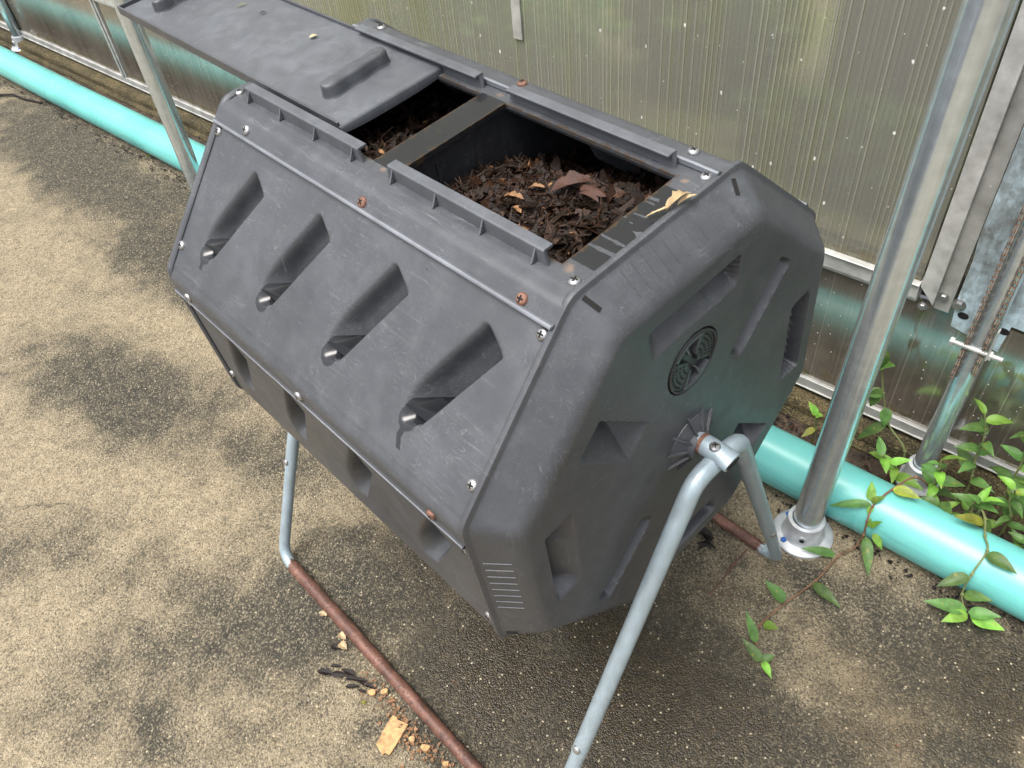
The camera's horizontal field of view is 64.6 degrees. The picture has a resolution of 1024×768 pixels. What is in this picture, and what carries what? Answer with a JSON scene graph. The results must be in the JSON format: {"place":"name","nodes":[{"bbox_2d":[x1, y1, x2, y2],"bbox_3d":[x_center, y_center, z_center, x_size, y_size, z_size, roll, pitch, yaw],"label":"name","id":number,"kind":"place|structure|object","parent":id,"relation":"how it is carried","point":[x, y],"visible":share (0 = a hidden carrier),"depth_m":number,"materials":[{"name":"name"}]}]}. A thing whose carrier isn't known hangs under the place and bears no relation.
{"place":"outdoors","nodes":[
{"label":"outdoors","id":0,"kind":"place"},
{"bbox_2d":[0,75,1023,767],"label":"pavement","id":1,"kind":"structure","parent":0,"point":[142,453],"depth_m":1.47,"materials":[{"name":"concrete"}]},
{"bbox_2d":[0,93,41,103],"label":"twig","id":2,"kind":"object","parent":1,"relation":"on","point":[22,98],"visible":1,"depth_m":3.15,"materials":[{"name":"brown plant"}]},
{"bbox_2d":[112,0,198,189],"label":"metal post","id":3,"kind":"object","parent":1,"relation":"on","point":[147,62],"visible":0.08,"depth_m":2.20,"materials":[{"name":"silver metal"}]},
{"bbox_2d":[319,610,326,615],"bbox_3d":[-0.345,0.419,1.477,0.014,0.007,0.014,-17,46,-10],"label":"chip","id":4,"kind":"object","parent":1,"relation":"on","point":[322,613],"visible":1,"depth_m":1.48,"materials":[{"name":"beige wood"}]},
{"bbox_2d":[331,643,338,649],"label":"dead leaf","id":5,"kind":"object","parent":1,"relation":"on","point":[334,646],"visible":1,"depth_m":1.43,"materials":[{"name":"black plant"}]},
{"bbox_2d":[337,632,346,649],"bbox_3d":[-0.301,0.455,1.434,0.017,0.012,0.036,-9,46,-2],"label":"chip","id":6,"kind":"object","parent":1,"relation":"on","point":[342,644],"visible":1,"depth_m":1.43,"materials":[{"name":"beige wood"}]},
{"bbox_2d":[317,663,373,691],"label":"dead leaf","id":7,"kind":"object","parent":1,"relation":"on","point":[347,671],"visible":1,"depth_m":1.39,"materials":[{"name":"black plant"}]},
{"bbox_2d":[367,689,375,695],"bbox_3d":[-0.237,0.521,1.368,0.015,0.006,0.011,3,46,9],"label":"wood chip","id":8,"kind":"object","parent":1,"relation":"on","point":[372,692],"visible":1,"depth_m":1.37,"materials":[{"name":"beige wood"}]},
{"bbox_2d":[381,688,388,694],"bbox_3d":[-0.215,0.520,1.366,0.013,0.008,0.010,-15,46,-9],"label":"wood chip","id":9,"kind":"object","parent":1,"relation":"on","point":[384,691],"visible":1,"depth_m":1.36,"materials":[{"name":"beige wood"}]},
{"bbox_2d":[376,715,407,755],"bbox_3d":[-0.197,0.572,1.315,0.033,0.005,0.061,18,50,22],"label":"wood chip","id":10,"kind":"object","parent":1,"relation":"on","point":[390,737],"visible":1,"depth_m":1.31,"materials":[{"name":"beige wood"}]},
{"bbox_2d":[360,672,434,767],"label":"crumbs","id":11,"kind":"object","parent":1,"relation":"on","point":[406,736],"visible":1,"depth_m":1.31,"materials":[{"name":"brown wood"}]},
{"bbox_2d":[359,671,453,767],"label":"crumbs","id":12,"kind":"object","parent":1,"relation":"on","point":[412,743],"visible":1,"depth_m":1.32,"materials":[{"name":"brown wood"}]},
{"bbox_2d":[409,736,414,741],"bbox_3d":[-0.161,0.574,1.308,0.010,0.006,0.011,-37,53,-26],"label":"wood chip","id":13,"kind":"object","parent":1,"relation":"on","point":[411,738],"visible":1,"depth_m":1.31,"materials":[{"name":"beige wood"}]},
{"bbox_2d":[421,744,430,753],"bbox_3d":[-0.139,0.583,1.295,0.015,0.009,0.011,18,50,22],"label":"wood chip","id":14,"kind":"object","parent":1,"relation":"on","point":[425,748],"visible":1,"depth_m":1.29,"materials":[{"name":"beige wood"}]},
{"bbox_2d":[442,761,448,766],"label":"wood chip","id":15,"kind":"object","parent":1,"relation":"on","point":[445,763],"visible":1,"depth_m":1.27,"materials":[{"name":"beige wood"}]},
{"bbox_2d":[117,0,824,767],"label":"compost tumbler","id":16,"kind":"object","parent":1,"relation":"on","point":[587,440],"visible":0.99,"depth_m":0.85,"materials":[{"name":"black plastic"}]},
{"bbox_2d":[205,240,227,253],"bbox_3d":[-0.357,-0.172,1.005,0.031,0.001,0.088,-37,53,-26],"label":"rainwater","id":17,"kind":"object","parent":16,"relation":"in","point":[217,247],"visible":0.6,"depth_m":1.01,"materials":[{"name":"black liquid"}]},
{"bbox_2d":[261,284,290,300],"bbox_3d":[-0.264,-0.107,0.931,0.031,0.001,0.088,-37,53,-26],"label":"rainwater","id":18,"kind":"object","parent":16,"relation":"in","point":[275,293],"visible":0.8,"depth_m":0.93,"materials":[{"name":"black liquid"}]},
{"bbox_2d":[327,336,362,355],"bbox_3d":[-0.170,-0.042,0.857,0.031,0.001,0.088,-37,53,-26],"label":"rainwater","id":19,"kind":"object","parent":16,"relation":"in","point":[344,347],"visible":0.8,"depth_m":0.86,"materials":[{"name":"black liquid"}]},
{"bbox_2d":[347,80,473,159],"bbox_3d":[-0.165,-0.320,1.003,0.286,0.066,0.291,-37,53,-26],"label":"compost","id":20,"kind":"object","parent":16,"relation":"in","point":[401,122],"visible":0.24,"depth_m":1.02,"materials":[{"name":"brown soil"}]},
{"bbox_2d":[405,398,448,420],"bbox_3d":[-0.077,0.023,0.783,0.031,0.001,0.088,-37,53,-26],"label":"rainwater","id":21,"kind":"object","parent":16,"relation":"in","point":[426,410],"visible":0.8,"depth_m":0.78,"materials":[{"name":"black liquid"}]},
{"bbox_2d":[426,146,666,269],"bbox_3d":[0.061,-0.179,0.859,0.353,0.130,0.294,-37,53,-26],"label":"compost","id":22,"kind":"object","parent":16,"relation":"in","point":[568,221],"visible":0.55,"depth_m":0.82,"materials":[{"name":"brown soil"}]},
{"bbox_2d":[500,191,523,212],"bbox_3d":[0.003,-0.183,0.819,0.014,0.018,0.049,-23,48,-15],"label":"wood scrap","id":23,"kind":"object","parent":22,"relation":"on","point":[514,194],"visible":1,"depth_m":0.82,"materials":[{"name":"brown wood"}]},
{"bbox_2d":[526,183,544,189],"bbox_3d":[0.024,-0.201,0.830,0.008,0.011,0.024,-37,53,-26],"label":"wood scrap","id":24,"kind":"object","parent":22,"relation":"on","point":[536,184],"visible":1,"depth_m":0.83,"materials":[{"name":"brown wood"}]},
{"bbox_2d":[551,170,605,201],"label":"dead leaf","id":25,"kind":"object","parent":22,"relation":"on","point":[573,177],"visible":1,"depth_m":0.80,"materials":[{"name":"brown plant"}]},
{"bbox_2d":[647,190,696,215],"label":"dry leaf","id":26,"kind":"object","parent":16,"relation":"on","point":[676,195],"visible":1,"depth_m":0.73,"materials":[{"name":"beige plant"}]},
{"bbox_2d":[0,79,1022,633],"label":"crumbs","id":27,"kind":"object","parent":1,"relation":"on","point":[768,499],"visible":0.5,"depth_m":1.56,"materials":[{"name":"brown plant"}]},
{"bbox_2d":[0,45,1023,621],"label":"drain pipe","id":28,"kind":"object","parent":1,"relation":"on","point":[930,537],"visible":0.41,"depth_m":1.46,"materials":[{"name":"teal plastic"}]},
{"bbox_2d":[88,247,968,747],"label":"crumbs","id":29,"kind":"object","parent":1,"relation":"on","point":[546,673],"visible":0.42,"depth_m":1.36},
{"bbox_2d":[697,526,715,549],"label":"dead leaf","id":30,"kind":"object","parent":1,"relation":"on","point":[707,534],"visible":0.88,"depth_m":1.51,"materials":[{"name":"black plant"}]},
{"bbox_2d":[709,549,747,594],"bbox_3d":[0.393,0.340,1.471,0.122,0.008,0.010,-37,53,-26],"label":"twig","id":31,"kind":"object","parent":1,"relation":"on","point":[728,571],"visible":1,"depth_m":1.47,"materials":[{"name":"wood"}]},
{"bbox_2d":[774,0,1018,558],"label":"metal post","id":32,"kind":"object","parent":1,"relation":"on","point":[977,38],"visible":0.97,"depth_m":1.01,"materials":[{"name":"silver metal"}]},
{"bbox_2d":[1,45,1023,548],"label":"soil strip","id":33,"kind":"object","parent":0,"point":[859,461],"visible":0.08,"depth_m":1.64,"materials":[{"name":"brown soil"}]},
{"bbox_2d":[30,59,890,480],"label":"crumbs","id":34,"kind":"object","parent":33,"relation":"on","point":[794,427],"visible":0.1,"depth_m":1.69,"materials":[{"name":"brown plant"}]},
{"bbox_2d":[4,46,1013,543],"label":"crumbs","id":35,"kind":"object","parent":33,"relation":"on","point":[774,422],"visible":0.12,"depth_m":1.68,"materials":[{"name":"brown plant"}]},
{"bbox_2d":[802,401,822,443],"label":"dayflower","id":36,"kind":"object","parent":33,"relation":"on","point":[816,413],"visible":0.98,"depth_m":1.61,"materials":[{"name":"green plant"}]},
{"bbox_2d":[742,476,928,677],"bbox_3d":[0.569,0.292,1.419,0.494,0.126,0.120,-34,52,-24],"label":"dayflower","id":37,"kind":"object","parent":33,"relation":"on","point":[822,590],"visible":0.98,"depth_m":1.43,"materials":[{"name":"green plant"}]},
{"bbox_2d":[857,350,906,469],"bbox_3d":[0.699,0.057,1.504,0.033,0.301,0.109,-37,53,-26],"label":"dayflower","id":38,"kind":"object","parent":33,"relation":"on","point":[875,397],"visible":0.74,"depth_m":1.51,"materials":[{"name":"green plant"}]},
{"bbox_2d":[869,436,922,489],"bbox_3d":[0.702,0.169,1.515,0.080,0.139,0.113,-26,49,-18],"label":"dayflower","id":39,"kind":"object","parent":33,"relation":"on","point":[887,462],"visible":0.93,"depth_m":1.50,"materials":[{"name":"green plant"}]},
{"bbox_2d":[920,486,960,514],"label":"dayflower","id":40,"kind":"object","parent":33,"relation":"on","point":[946,506],"visible":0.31,"depth_m":1.45,"materials":[{"name":"green plant"}]},
{"bbox_2d":[920,455,966,500],"bbox_3d":[0.763,0.181,1.466,0.064,0.182,0.084,-30,50,-21],"label":"dayflower","id":41,"kind":"object","parent":33,"relation":"on","point":[933,475],"visible":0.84,"depth_m":1.46,"materials":[{"name":"green plant"}]},
{"bbox_2d":[895,211,1023,496],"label":"metal post","id":42,"kind":"object","parent":33,"relation":"on","point":[958,388],"visible":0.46,"depth_m":1.35,"materials":[{"name":"silver metal"}]},
{"bbox_2d":[948,328,1003,362],"bbox_3d":[0.748,-0.070,1.291,0.081,0.064,0.016,29,55,30],"label":"cross bolt","id":43,"kind":"object","parent":42,"relation":"attached to","point":[989,355],"visible":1,"depth_m":1.30,"materials":[{"name":"metal"}]},
{"bbox_2d":[949,206,1023,378],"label":"roller chain","id":44,"kind":"object","parent":42,"relation":"hanging from","point":[991,288],"visible":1,"depth_m":1.23,"materials":[{"name":"metal"}]},
{"bbox_2d":[971,259,1023,376],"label":"roller chain","id":45,"kind":"object","parent":42,"relation":"hanging from","point":[998,318],"visible":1,"depth_m":1.25,"materials":[{"name":"grey metal"}]},
{"bbox_2d":[924,509,1016,630],"bbox_3d":[0.768,0.302,1.383,0.121,0.131,0.206,5,47,11],"label":"dayflower","id":46,"kind":"object","parent":33,"relation":"on","point":[981,617],"visible":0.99,"depth_m":1.35,"materials":[{"name":"green plant"}]},
{"bbox_2d":[952,512,1002,533],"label":"dayflower","id":47,"kind":"object","parent":33,"relation":"on","point":[990,523],"visible":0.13,"depth_m":1.42,"materials":[{"name":"green plant"}]},
{"bbox_2d":[951,486,1004,519],"bbox_3d":[0.822,0.224,1.445,0.063,0.142,0.082,-37,53,-26],"label":"dayflower","id":48,"kind":"object","parent":33,"relation":"on","point":[967,501],"visible":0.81,"depth_m":1.42,"materials":[{"name":"green plant"}]},
{"bbox_2d":[953,398,1012,501],"bbox_3d":[0.832,0.135,1.462,0.092,0.240,0.082,14,49,19],"label":"dayflower","id":49,"kind":"object","parent":33,"relation":"on","point":[981,427],"visible":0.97,"depth_m":1.44,"materials":[{"name":"green plant"}]},
{"bbox_2d":[981,476,1023,536],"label":"dayflower","id":50,"kind":"object","parent":33,"relation":"on","point":[1010,508],"visible":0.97,"depth_m":1.39,"materials":[{"name":"green plant"}]},
{"bbox_2d":[989,431,1023,519],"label":"dayflower","id":51,"kind":"object","parent":33,"relation":"on","point":[1016,453],"visible":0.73,"depth_m":1.40,"materials":[{"name":"green plant"}]},
{"bbox_2d":[1008,528,1023,547],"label":"dayflower","id":52,"kind":"object","parent":33,"relation":"on","point":[1018,539],"visible":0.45,"depth_m":1.39,"materials":[{"name":"green plant"}]},
{"label":"ground","id":53,"kind":"structure","parent":0,"visible":0},
{"bbox_2d":[0,27,1023,525],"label":"kerb","id":54,"kind":"structure","parent":53,"relation":"on","point":[796,405],"depth_m":1.72,"materials":[{"name":"concrete"}]},
{"bbox_2d":[0,0,25,51],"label":"metal post","id":55,"kind":"object","parent":54,"relation":"on","point":[11,22],"visible":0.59,"depth_m":3.46,"materials":[{"name":"silver metal"}]},
{"bbox_2d":[0,0,1023,476],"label":"greenhouse wall","id":56,"kind":"structure","parent":54,"relation":"on","point":[818,106],"depth_m":1.43,"materials":[{"name":"plastic"}]},
{"bbox_2d":[951,127,1023,351],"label":"bracket plate","id":57,"kind":"object","parent":56,"relation":"attached to","point":[1002,217],"visible":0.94,"depth_m":1.27,"materials":[{"name":"silver metal"}]}
]}

